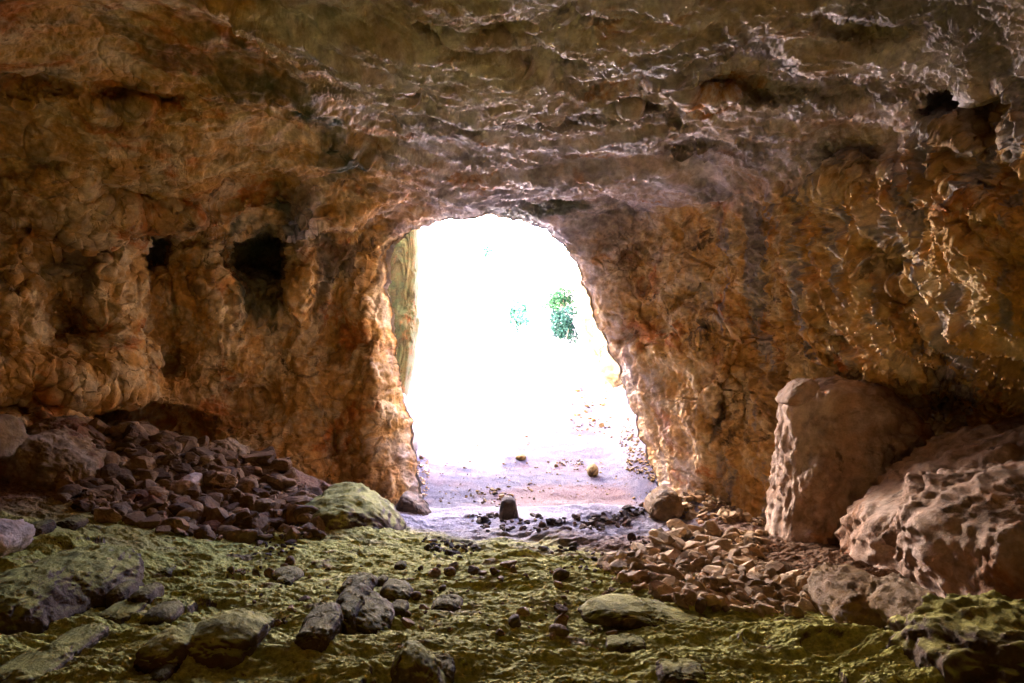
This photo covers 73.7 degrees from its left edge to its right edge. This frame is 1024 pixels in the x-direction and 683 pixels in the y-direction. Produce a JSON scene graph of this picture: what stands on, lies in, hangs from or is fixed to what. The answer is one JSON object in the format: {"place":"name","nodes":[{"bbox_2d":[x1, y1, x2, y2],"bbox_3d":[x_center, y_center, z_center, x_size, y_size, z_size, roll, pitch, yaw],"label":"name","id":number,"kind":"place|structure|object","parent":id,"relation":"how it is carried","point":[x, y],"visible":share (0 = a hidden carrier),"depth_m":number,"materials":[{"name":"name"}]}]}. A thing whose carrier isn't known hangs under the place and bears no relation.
{"place":"outdoors","nodes":[
{"label":"outdoors","id":0,"kind":"place"},
{"bbox_2d":[0,0,411,505],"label":"wall","id":1,"kind":"structure","parent":0,"point":[253,309],"depth_m":9.97,"materials":[{"name":"stone"}]},
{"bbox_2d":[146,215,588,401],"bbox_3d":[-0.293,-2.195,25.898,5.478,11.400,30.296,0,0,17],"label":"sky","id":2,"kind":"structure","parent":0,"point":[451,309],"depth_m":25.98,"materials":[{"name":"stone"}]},
{"bbox_2d":[479,239,495,367],"bbox_3d":[-0.969,-1.499,26.998,0.675,5.068,0.481,0,0,-15],"label":"tree","id":3,"kind":"object","parent":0,"point":[487,250],"visible":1,"depth_m":26.95,"materials":[{"name":"plant"}]},
{"bbox_2d":[0,320,1021,682],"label":"ground","id":4,"kind":"structure","parent":0,"point":[496,394],"depth_m":5.71,"materials":[{"name":"plant"}]},
{"bbox_2d":[0,518,35,556],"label":"boulder","id":5,"kind":"object","parent":4,"relation":"on","point":[17,535],"visible":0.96,"depth_m":5.18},
{"bbox_2d":[0,645,73,682],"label":"rock","id":6,"kind":"object","parent":4,"relation":"on","point":[30,665],"visible":0.99,"depth_m":3.01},
{"bbox_2d":[31,519,56,535],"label":"rock","id":7,"kind":"object","parent":4,"relation":"on","point":[45,526],"visible":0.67,"depth_m":5.63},
{"bbox_2d":[0,561,90,634],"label":"mossy boulder","id":8,"kind":"object","parent":4,"relation":"on","point":[37,598],"visible":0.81,"depth_m":3.93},
{"bbox_2d":[56,515,88,530],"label":"rock","id":9,"kind":"object","parent":4,"relation":"on","point":[74,522],"visible":0.77,"depth_m":6.25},
{"bbox_2d":[48,622,108,656],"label":"rock","id":10,"kind":"object","parent":4,"relation":"on","point":[81,637],"visible":0.52,"depth_m":3.35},
{"bbox_2d":[30,544,144,609],"bbox_3d":[-2.851,1.587,4.471,0.652,0.367,1.041,0,0,0],"label":"mossy boulder","id":11,"kind":"object","parent":4,"relation":"on","point":[100,572],"visible":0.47,"depth_m":4.47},
{"bbox_2d":[97,599,146,624],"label":"rock","id":12,"kind":"object","parent":4,"relation":"on","point":[121,612],"visible":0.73,"depth_m":4.07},
{"bbox_2d":[105,580,138,608],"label":"rock","id":13,"kind":"object","parent":4,"relation":"on","point":[121,591],"depth_m":4.32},
{"bbox_2d":[122,511,145,525],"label":"stone","id":14,"kind":"object","parent":4,"relation":"on","point":[132,518],"visible":0.91,"depth_m":6.97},
{"bbox_2d":[127,582,163,604],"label":"rock","id":15,"kind":"object","parent":4,"relation":"on","point":[149,593],"depth_m":4.29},
{"bbox_2d":[136,514,161,528],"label":"stone","id":16,"kind":"object","parent":4,"relation":"on","point":[152,521],"visible":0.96,"depth_m":6.92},
{"bbox_2d":[140,600,183,625],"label":"boulder","id":17,"kind":"object","parent":4,"relation":"on","point":[168,612],"visible":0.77,"depth_m":4.10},
{"bbox_2d":[150,663,179,682],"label":"rock","id":18,"kind":"object","parent":4,"relation":"on","point":[165,672],"visible":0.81,"depth_m":2.95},
{"bbox_2d":[133,622,197,671],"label":"boulder","id":19,"kind":"object","parent":4,"relation":"on","point":[175,640],"visible":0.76,"depth_m":3.09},
{"bbox_2d":[158,565,176,577],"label":"rock","id":20,"kind":"object","parent":4,"relation":"on","point":[168,571],"visible":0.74,"depth_m":5.32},
{"bbox_2d":[137,622,199,673],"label":"rock","id":21,"kind":"object","parent":4,"relation":"on","point":[142,665],"visible":0.32,"depth_m":3.00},
{"bbox_2d":[187,610,273,669],"bbox_3d":[-1.379,1.463,3.345,0.318,0.149,0.526,0,0,0],"label":"rock","id":22,"kind":"object","parent":4,"relation":"on","point":[223,658],"visible":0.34,"depth_m":3.11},
{"bbox_2d":[191,608,268,650],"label":"boulder","id":23,"kind":"object","parent":22,"relation":"on","point":[242,629],"visible":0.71,"depth_m":3.24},
{"bbox_2d":[275,573,296,585],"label":"rock","id":24,"kind":"object","parent":4,"relation":"on","point":[287,579],"visible":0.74,"depth_m":5.14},
{"bbox_2d":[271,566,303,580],"bbox_3d":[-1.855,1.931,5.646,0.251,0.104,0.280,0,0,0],"label":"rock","id":25,"kind":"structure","parent":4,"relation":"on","point":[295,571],"depth_m":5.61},
{"bbox_2d":[293,505,318,519],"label":"stone","id":26,"kind":"object","parent":4,"relation":"on","point":[299,510],"visible":0.55,"depth_m":8.03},
{"bbox_2d":[294,609,342,652],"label":"rock","id":27,"kind":"object","parent":4,"relation":"on","point":[318,631],"visible":0.88,"depth_m":3.36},
{"bbox_2d":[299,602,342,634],"bbox_3d":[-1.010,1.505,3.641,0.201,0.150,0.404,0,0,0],"label":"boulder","id":28,"kind":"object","parent":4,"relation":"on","point":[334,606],"visible":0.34,"depth_m":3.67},
{"bbox_2d":[54,418,622,643],"bbox_3d":[-4.658,1.679,9.846,3.779,1.339,15.667,0,0,-37],"label":"rubble","id":29,"kind":"object","parent":4,"relation":"on","point":[130,455],"visible":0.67,"depth_m":8.31,"materials":[{"name":"brown stone"}]},
{"bbox_2d":[25,415,93,434],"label":"boulder","id":30,"kind":"object","parent":29,"relation":"on","point":[59,422],"visible":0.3,"depth_m":8.77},
{"bbox_2d":[54,470,72,483],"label":"stone","id":31,"kind":"object","parent":29,"relation":"on","point":[61,475],"visible":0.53,"depth_m":7.70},
{"bbox_2d":[71,500,89,510],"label":"stone","id":32,"kind":"object","parent":29,"relation":"on","point":[82,505],"visible":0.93,"depth_m":7.15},
{"bbox_2d":[85,489,112,500],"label":"stone","id":33,"kind":"object","parent":29,"relation":"on","point":[102,494],"visible":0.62,"depth_m":7.55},
{"bbox_2d":[100,463,120,477],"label":"stone","id":34,"kind":"object","parent":29,"relation":"on","point":[109,470],"visible":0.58,"depth_m":8.09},
{"bbox_2d":[103,478,124,488],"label":"stone","id":35,"kind":"object","parent":29,"relation":"on","point":[112,481],"visible":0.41,"depth_m":7.87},
{"bbox_2d":[132,469,158,481],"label":"stone","id":36,"kind":"object","parent":29,"relation":"on","point":[143,474],"visible":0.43,"depth_m":8.28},
{"bbox_2d":[140,423,158,434],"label":"stone","id":37,"kind":"object","parent":29,"relation":"on","point":[151,429],"visible":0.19,"depth_m":9.36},
{"bbox_2d":[136,495,163,511],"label":"stone","id":38,"kind":"object","parent":29,"relation":"on","point":[153,501],"visible":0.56,"depth_m":7.71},
{"bbox_2d":[144,486,168,497],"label":"stone","id":39,"kind":"object","parent":29,"relation":"on","point":[157,491],"visible":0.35,"depth_m":8.00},
{"bbox_2d":[161,517,189,532],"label":"stone","id":40,"kind":"object","parent":29,"relation":"on","point":[179,523],"visible":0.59,"depth_m":7.07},
{"bbox_2d":[168,503,192,515],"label":"stone","id":41,"kind":"object","parent":29,"relation":"on","point":[175,509],"visible":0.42,"depth_m":7.70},
{"bbox_2d":[167,472,203,494],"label":"boulder","id":42,"kind":"object","parent":29,"relation":"on","point":[183,484],"visible":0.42,"depth_m":8.48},
{"bbox_2d":[175,507,198,519],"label":"stone","id":43,"kind":"object","parent":29,"relation":"on","point":[190,512],"visible":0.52,"depth_m":7.62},
{"bbox_2d":[183,452,200,462],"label":"stone","id":44,"kind":"object","parent":29,"relation":"on","point":[190,456],"visible":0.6,"depth_m":8.99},
{"bbox_2d":[188,447,215,455],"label":"stone","id":45,"kind":"object","parent":29,"relation":"on","point":[200,451],"visible":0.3,"depth_m":9.19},
{"bbox_2d":[192,455,214,467],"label":"stone","id":46,"kind":"object","parent":29,"relation":"on","point":[205,459],"visible":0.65,"depth_m":9.01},
{"bbox_2d":[195,496,219,507],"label":"stone","id":47,"kind":"object","parent":29,"relation":"on","point":[210,501],"visible":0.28,"depth_m":8.17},
{"bbox_2d":[202,473,226,488],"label":"stone","id":48,"kind":"object","parent":29,"relation":"on","point":[221,477],"visible":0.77,"depth_m":8.68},
{"bbox_2d":[213,453,226,466],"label":"stone","id":49,"kind":"object","parent":29,"relation":"on","point":[219,459],"visible":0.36,"depth_m":9.23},
{"bbox_2d":[209,465,230,472],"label":"stone","id":50,"kind":"object","parent":29,"relation":"on","point":[217,468],"visible":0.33,"depth_m":8.98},
{"bbox_2d":[208,471,237,488],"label":"stone","id":51,"kind":"object","parent":29,"relation":"on","point":[231,481],"visible":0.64,"depth_m":8.76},
{"bbox_2d":[212,437,253,458],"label":"boulder","id":52,"kind":"object","parent":29,"relation":"on","point":[233,444],"visible":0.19,"depth_m":9.98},
{"bbox_2d":[225,529,257,543],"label":"stone","id":53,"kind":"object","parent":29,"relation":"on","point":[247,536],"visible":0.67,"depth_m":7.28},
{"bbox_2d":[232,511,257,525],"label":"stone","id":54,"kind":"object","parent":29,"relation":"on","point":[253,514],"visible":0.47,"depth_m":7.67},
{"bbox_2d":[244,450,274,465],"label":"stone","id":55,"kind":"object","parent":29,"relation":"on","point":[251,458],"visible":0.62,"depth_m":9.72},
{"bbox_2d":[263,474,284,490],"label":"stone","id":56,"kind":"object","parent":29,"relation":"on","point":[274,483],"visible":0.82,"depth_m":9.46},
{"bbox_2d":[270,458,292,471],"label":"stone","id":57,"kind":"object","parent":29,"relation":"on","point":[281,464],"visible":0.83,"depth_m":9.78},
{"bbox_2d":[283,496,306,503],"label":"stone","id":58,"kind":"object","parent":29,"relation":"on","point":[292,500],"visible":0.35,"depth_m":8.80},
{"bbox_2d":[308,515,324,530],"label":"stone","id":59,"kind":"object","parent":29,"relation":"on","point":[318,522],"visible":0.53,"depth_m":7.89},
{"bbox_2d":[340,593,364,634],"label":"rock","id":60,"kind":"object","parent":4,"relation":"on","point":[350,606],"visible":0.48,"depth_m":3.77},
{"bbox_2d":[301,482,406,531],"bbox_3d":[-2.150,2.410,8.672,1.744,1.101,1.868,0,0,0],"label":"mossy boulder","id":61,"kind":"object","parent":4,"relation":"on","point":[345,505],"visible":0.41,"depth_m":8.37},
{"bbox_2d":[337,572,375,594],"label":"rock","id":62,"kind":"object","parent":4,"relation":"on","point":[367,579],"visible":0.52,"depth_m":5.00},
{"bbox_2d":[336,582,394,633],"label":"boulder","id":63,"kind":"object","parent":4,"relation":"on","point":[368,620],"visible":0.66,"depth_m":3.97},
{"bbox_2d":[380,608,393,623],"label":"rock","id":64,"kind":"object","parent":4,"relation":"on","point":[387,616],"visible":0.54,"depth_m":3.98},
{"bbox_2d":[380,578,412,600],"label":"rock","id":65,"kind":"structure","parent":4,"relation":"on","point":[390,589],"depth_m":4.82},
{"bbox_2d":[392,599,408,616],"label":"rock","id":66,"kind":"object","parent":4,"relation":"on","point":[401,606],"visible":0.71,"depth_m":4.24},
{"bbox_2d":[393,585,412,600],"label":"rock","id":67,"kind":"object","parent":4,"relation":"on","point":[404,592],"visible":0.7,"depth_m":4.76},
{"bbox_2d":[403,393,419,450],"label":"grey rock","id":68,"kind":"object","parent":4,"relation":"on","point":[416,442],"visible":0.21,"depth_m":13.50,"materials":[{"name":"stone"}]},
{"bbox_2d":[395,491,431,515],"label":"rock","id":69,"kind":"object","parent":4,"relation":"on","point":[410,502],"visible":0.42,"depth_m":10.99,"materials":[{"name":"stone"}]},
{"bbox_2d":[390,640,451,682],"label":"boulder","id":70,"kind":"object","parent":4,"relation":"on","point":[414,661],"visible":0.97,"depth_m":2.92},
{"bbox_2d":[431,594,456,611],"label":"rock","id":71,"kind":"object","parent":4,"relation":"on","point":[443,602],"visible":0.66,"depth_m":4.50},
{"bbox_2d":[435,652,455,682],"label":"rock","id":72,"kind":"object","parent":4,"relation":"on","point":[448,663],"visible":0.5,"depth_m":3.10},
{"bbox_2d":[239,502,707,571],"bbox_3d":[-0.421,2.455,9.137,5.676,1.106,6.862,0,0,0],"label":"rubble","id":73,"kind":"object","parent":4,"relation":"on","point":[570,548],"visible":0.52,"depth_m":8.19,"materials":[{"name":"stone"}]},
{"bbox_2d":[499,495,518,519],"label":"standing stone","id":74,"kind":"object","parent":4,"relation":"on","point":[508,508],"visible":0.86,"depth_m":10.38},
{"bbox_2d":[509,614,519,627],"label":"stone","id":75,"kind":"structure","parent":4,"relation":"on","point":[514,620],"depth_m":4.00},
{"bbox_2d":[504,290,532,372],"bbox_3d":[0.265,-0.391,25.995,1.089,3.158,1.173,0,0,-35],"label":"tree","id":76,"kind":"object","parent":4,"relation":"on","point":[519,314],"visible":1,"depth_m":25.88,"materials":[{"name":"plant"}]},
{"bbox_2d":[437,386,655,504],"bbox_3d":[0.734,2.287,17.719,4.743,1.480,12.309,0,0,0],"label":"rubble","id":77,"kind":"object","parent":4,"relation":"on","point":[557,462],"visible":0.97,"depth_m":14.82,"materials":[{"name":"stone"}]},
{"bbox_2d":[537,281,578,356],"bbox_3d":[1.964,-0.941,28.898,1.921,3.206,1.961,0,0,0],"label":"tree","id":78,"kind":"object","parent":4,"relation":"on","point":[555,301],"visible":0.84,"depth_m":28.75,"materials":[{"name":"green plant"}]},
{"bbox_2d":[549,623,569,636],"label":"stone","id":79,"kind":"object","parent":4,"relation":"on","point":[560,629],"visible":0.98,"depth_m":3.86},
{"bbox_2d":[553,613,567,625],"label":"stone","id":80,"kind":"object","parent":4,"relation":"on","point":[562,619],"visible":0.68,"depth_m":4.15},
{"bbox_2d":[553,604,567,614],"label":"stone","id":81,"kind":"object","parent":4,"relation":"on","point":[559,609],"visible":0.95,"depth_m":4.46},
{"bbox_2d":[552,568,569,580],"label":"stone","id":82,"kind":"object","parent":4,"relation":"on","point":[559,574],"visible":0.97,"depth_m":5.24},
{"bbox_2d":[544,304,578,371],"bbox_3d":[1.889,-0.160,26.036,1.312,2.677,1.303,0,0,-33],"label":"tree","id":83,"kind":"object","parent":4,"relation":"on","point":[561,324],"visible":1,"depth_m":25.86,"materials":[{"name":"green plant"}]},
{"bbox_2d":[587,463,598,476],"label":"upright stone","id":84,"kind":"object","parent":4,"relation":"on","point":[592,470],"visible":1,"depth_m":14.41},
{"bbox_2d":[417,428,819,616],"bbox_3d":[1.807,2.342,11.818,6.102,1.405,14.417,0,0,-17],"label":"rubble","id":85,"kind":"object","parent":4,"relation":"on","point":[704,581],"visible":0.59,"depth_m":5.64,"materials":[{"name":"stone"}]},
{"bbox_2d":[597,553,615,564],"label":"stone","id":86,"kind":"object","parent":85,"relation":"on","point":[609,558],"visible":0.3,"depth_m":6.05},
{"bbox_2d":[610,561,629,570],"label":"stone","id":87,"kind":"object","parent":85,"relation":"on","point":[616,565],"visible":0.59,"depth_m":5.73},
{"bbox_2d":[626,570,647,581],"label":"stone","id":88,"kind":"object","parent":85,"relation":"on","point":[634,575],"visible":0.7,"depth_m":5.02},
{"bbox_2d":[629,562,645,569],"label":"stone","id":89,"kind":"object","parent":85,"relation":"on","point":[638,565],"visible":0.6,"depth_m":5.20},
{"bbox_2d":[649,580,665,592],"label":"stone","id":90,"kind":"object","parent":85,"relation":"on","point":[654,585],"visible":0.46,"depth_m":4.72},
{"bbox_2d":[643,485,683,520],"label":"dark boulder","id":91,"kind":"object","parent":85,"relation":"on","point":[663,503],"visible":0.98,"depth_m":9.52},
{"bbox_2d":[658,585,676,596],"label":"stone","id":92,"kind":"object","parent":85,"relation":"on","point":[664,589],"visible":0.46,"depth_m":4.62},
{"bbox_2d":[668,565,684,580],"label":"stone","id":93,"kind":"object","parent":85,"relation":"on","point":[676,573],"visible":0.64,"depth_m":5.17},
{"bbox_2d":[666,518,688,529],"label":"stone","id":94,"kind":"object","parent":85,"relation":"on","point":[676,522],"visible":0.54,"depth_m":8.46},
{"bbox_2d":[683,540,703,550],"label":"stone","id":95,"kind":"object","parent":85,"relation":"on","point":[691,544],"visible":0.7,"depth_m":7.29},
{"bbox_2d":[707,595,725,606],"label":"stone","id":96,"kind":"object","parent":85,"relation":"on","point":[720,601],"visible":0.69,"depth_m":4.43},
{"bbox_2d":[744,533,762,545],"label":"stone","id":97,"kind":"object","parent":85,"relation":"on","point":[749,538],"visible":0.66,"depth_m":7.41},
{"bbox_2d":[605,633,645,652],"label":"rock","id":98,"kind":"object","parent":4,"relation":"on","point":[624,642],"visible":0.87,"depth_m":3.78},
{"bbox_2d":[578,593,707,630],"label":"rock","id":99,"kind":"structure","parent":4,"relation":"on","point":[617,611],"depth_m":4.19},
{"bbox_2d":[644,564,663,573],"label":"stone","id":100,"kind":"object","parent":4,"relation":"on","point":[652,567],"visible":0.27,"depth_m":5.21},
{"bbox_2d":[659,594,685,601],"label":"stone","id":101,"kind":"object","parent":4,"relation":"on","point":[664,597],"visible":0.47,"depth_m":4.52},
{"bbox_2d":[655,658,706,682],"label":"rock","id":102,"kind":"object","parent":4,"relation":"on","point":[680,670],"visible":0.99,"depth_m":3.08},
{"bbox_2d":[705,538,730,550],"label":"stone","id":103,"kind":"object","parent":4,"relation":"on","point":[724,543],"visible":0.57,"depth_m":7.21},
{"bbox_2d":[732,556,754,565],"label":"stone","id":104,"kind":"object","parent":4,"relation":"on","point":[739,560],"visible":0.42,"depth_m":6.12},
{"bbox_2d":[765,562,786,574],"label":"stone","id":105,"kind":"object","parent":4,"relation":"on","point":[779,567],"visible":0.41,"depth_m":5.59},
{"bbox_2d":[784,604,804,618],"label":"stone","id":106,"kind":"object","parent":4,"relation":"on","point":[794,611],"visible":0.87,"depth_m":4.21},
{"bbox_2d":[803,562,886,627],"bbox_3d":[2.156,1.614,4.265,0.472,0.303,0.914,0,0,0],"label":"boulder","id":107,"kind":"object","parent":4,"relation":"on","point":[837,593],"visible":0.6,"depth_m":4.21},
{"bbox_2d":[764,375,935,544],"bbox_3d":[3.888,1.556,7.786,1.953,2.354,1.538,0,0,0],"label":"rock buttress","id":108,"kind":"object","parent":4,"relation":"on","point":[841,444],"visible":0.6,"depth_m":7.23,"materials":[{"name":"stone"}]},
{"bbox_2d":[776,378,819,405],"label":"cap rock","id":109,"kind":"object","parent":108,"relation":"on","point":[798,391],"visible":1,"depth_m":6.97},
{"bbox_2d":[866,572,937,622],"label":"boulder","id":110,"kind":"object","parent":4,"relation":"on","point":[891,594],"visible":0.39,"depth_m":3.80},
{"bbox_2d":[834,416,1023,574],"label":"boulder","id":111,"kind":"object","parent":4,"relation":"on","point":[866,520],"visible":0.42,"depth_m":6.24,"materials":[{"name":"stone"}]},
{"bbox_2d":[881,459,1023,598],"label":"boulder","id":112,"kind":"object","parent":4,"relation":"on","point":[958,532],"visible":0.68,"depth_m":4.71,"materials":[{"name":"stone"}]},
{"bbox_2d":[884,589,1023,682],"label":"mossy boulder","id":113,"kind":"object","parent":4,"relation":"on","point":[957,638],"visible":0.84,"depth_m":3.26,"materials":[{"name":"stone"}]},
{"bbox_2d":[383,214,657,504],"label":"cliff","id":114,"kind":"structure","parent":0,"point":[388,260],"depth_m":12.58,"materials":[{"name":"stone"}]},
{"bbox_2d":[387,229,421,396],"bbox_3d":[-2.449,-0.603,14.593,0.988,4.501,1.779,0,0,0],"label":"rock column","id":115,"kind":"object","parent":114,"relation":"attached to","point":[405,271],"visible":0.56,"depth_m":13.91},
{"bbox_2d":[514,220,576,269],"label":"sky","id":116,"kind":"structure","parent":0,"point":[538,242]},
{"bbox_2d":[569,266,624,388],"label":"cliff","id":117,"kind":"structure","parent":0,"point":[609,371],"depth_m":25.71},
{"bbox_2d":[204,0,1023,498],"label":"ceiling","id":118,"kind":"structure","parent":0,"point":[574,126],"depth_m":6.02,"materials":[{"name":"stone"}]},
{"bbox_2d":[575,72,1023,519],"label":"wall","id":119,"kind":"structure","parent":0,"point":[897,267],"depth_m":7.85,"materials":[{"name":"stone"}]},
{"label":"hill","id":120,"kind":"structure","parent":0,"visible":0},
{"bbox_2d":[0,428,110,489],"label":"boulder","id":121,"kind":"object","parent":120,"relation":"on","point":[39,460],"visible":0.59,"depth_m":7.78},
{"bbox_2d":[0,414,28,459],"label":"boulder","id":122,"kind":"object","parent":121,"relation":"on","point":[13,435],"visible":0.91,"depth_m":7.58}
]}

